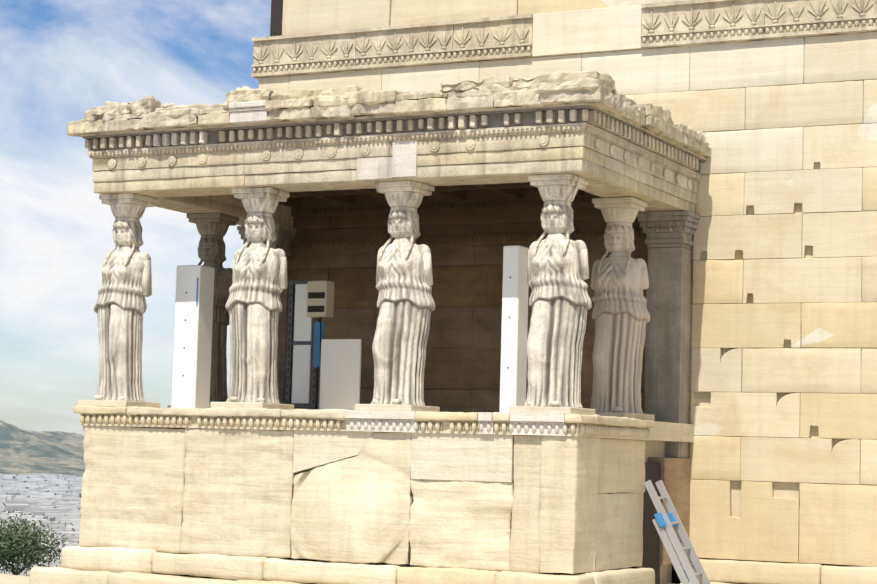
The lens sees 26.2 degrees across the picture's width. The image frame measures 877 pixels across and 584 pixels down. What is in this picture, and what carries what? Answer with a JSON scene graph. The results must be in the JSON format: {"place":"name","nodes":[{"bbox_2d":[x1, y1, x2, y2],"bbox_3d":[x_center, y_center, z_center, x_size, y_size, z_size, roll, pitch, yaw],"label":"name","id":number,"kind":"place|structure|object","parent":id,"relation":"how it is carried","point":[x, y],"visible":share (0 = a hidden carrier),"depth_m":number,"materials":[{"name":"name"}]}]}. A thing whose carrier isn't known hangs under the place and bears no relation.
{"place":"outdoors","nodes":[
{"label":"outdoors","id":0,"kind":"place"},
{"bbox_2d":[0,503,78,575],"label":"bush","id":1,"kind":"object","parent":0,"point":[15,540],"visible":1,"depth_m":114.98,"materials":[{"name":"green plant"}]},
{"bbox_2d":[0,420,84,476],"bbox_3d":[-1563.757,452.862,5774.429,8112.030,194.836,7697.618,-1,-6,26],"label":"hills","id":2,"kind":"structure","parent":0,"point":[24,452],"depth_m":5234.36,"materials":[{"name":"grey soil"}]},
{"bbox_2d":[0,0,270,434],"label":"sky","id":3,"kind":"structure","parent":0,"point":[60,60],"materials":[{"name":"blue"}]},
{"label":"plateau ground","id":4,"kind":"structure","parent":0,"visible":0},
{"bbox_2d":[0,573,29,583],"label":"stone step","id":5,"kind":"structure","parent":4,"relation":"on","point":[10,579],"depth_m":23.25,"materials":[{"name":"stone"}]},
{"bbox_2d":[29,400,693,583],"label":"podium","id":6,"kind":"object","parent":4,"relation":"on","point":[242,493],"visible":1,"depth_m":18.63,"materials":[{"name":"stone"}]},
{"bbox_2d":[94,193,157,401],"bbox_3d":[-3.421,0.067,20.308,0.670,2.219,0.497,-1,-6,30],"label":"caryatid","id":7,"kind":"object","parent":6,"relation":"on","point":[124,291],"visible":1,"depth_m":20.15,"materials":[{"name":"stone"}]},
{"bbox_2d":[171,265,214,408],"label":"white pillar","id":8,"kind":"structure","parent":6,"relation":"on","point":[192,349],"depth_m":20.41,"materials":[{"name":"white"}]},
{"bbox_2d":[186,213,238,405],"bbox_3d":[-2.685,0.215,21.785,0.671,2.219,0.491,0,-5,23],"label":"caryatid statue","id":9,"kind":"object","parent":6,"relation":"on","point":[212,228],"visible":0.6,"depth_m":21.66,"materials":[{"name":"stone"}]},
{"bbox_2d":[225,187,289,403],"bbox_3d":[-1.906,0.044,19.553,0.652,2.219,0.490,0,-5,23],"label":"caryatid","id":10,"kind":"object","parent":6,"relation":"on","point":[253,305],"visible":1,"depth_m":19.40,"materials":[{"name":"stone"}]},
{"bbox_2d":[285,280,333,409],"bbox_3d":[-1.460,0.605,20.864,0.570,1.488,0.204,-1,-6,26],"label":"equipment rack","id":11,"kind":"object","parent":6,"relation":"on","point":[309,299],"visible":0.9,"depth_m":20.94,"materials":[{"name":"grey metal"}]},
{"bbox_2d":[319,339,362,409],"bbox_3d":[-1.058,0.916,20.382,0.490,0.808,0.050,-1,-6,26],"label":"white board","id":12,"kind":"object","parent":6,"relation":"on","point":[341,374],"visible":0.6,"depth_m":20.36,"materials":[{"name":"white painted panel"}]},
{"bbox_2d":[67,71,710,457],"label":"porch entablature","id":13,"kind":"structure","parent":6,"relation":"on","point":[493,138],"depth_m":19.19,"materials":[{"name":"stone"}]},
{"bbox_2d":[371,180,434,405],"bbox_3d":[-0.362,0.020,18.779,0.688,2.219,0.501,-1,-6,29],"label":"caryatid","id":14,"kind":"object","parent":6,"relation":"on","point":[405,301],"visible":1,"depth_m":18.61,"materials":[{"name":"stone"}]},
{"bbox_2d":[499,245,528,412],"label":"white pillar","id":15,"kind":"structure","parent":6,"relation":"on","point":[514,330],"depth_m":18.71,"materials":[{"name":"white"}]},
{"bbox_2d":[524,173,591,407],"bbox_3d":[1.132,-0.002,18.045,0.681,2.219,0.490,-1,-5,26],"label":"caryatid","id":16,"kind":"object","parent":6,"relation":"on","point":[560,303],"visible":1,"depth_m":17.88,"materials":[{"name":"stone"}]},
{"bbox_2d":[590,197,649,413],"bbox_3d":[1.864,0.146,19.526,0.672,2.219,0.489,-1,-5,26],"label":"caryatid","id":17,"kind":"object","parent":6,"relation":"on","point":[619,285],"visible":0.98,"depth_m":19.36,"materials":[{"name":"stone"}]},
{"bbox_2d":[251,0,876,583],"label":"temple crown and base","id":18,"kind":"object","parent":4,"relation":"on","point":[317,36],"visible":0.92,"depth_m":21.76,"materials":[{"name":"stone"}]},
{"bbox_2d":[259,32,876,566],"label":"temple wall","id":19,"kind":"structure","parent":18,"relation":"on","point":[781,454],"depth_m":20.32,"materials":[{"name":"stone"}]},
{"bbox_2d":[644,480,709,583],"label":"ladder","id":20,"kind":"object","parent":4,"relation":"on","point":[670,522],"visible":1,"depth_m":18.80,"materials":[{"name":"silver metal"}]},
{"label":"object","id":21,"kind":"structure","parent":0,"visible":0},
{"bbox_2d":[0,473,81,576],"bbox_3d":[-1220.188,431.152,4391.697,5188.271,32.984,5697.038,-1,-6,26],"label":"city buildings","id":22,"kind":"structure","parent":21,"relation":"on","point":[55,499],"depth_m":2476.09,"materials":[{"name":"white"}]}
]}

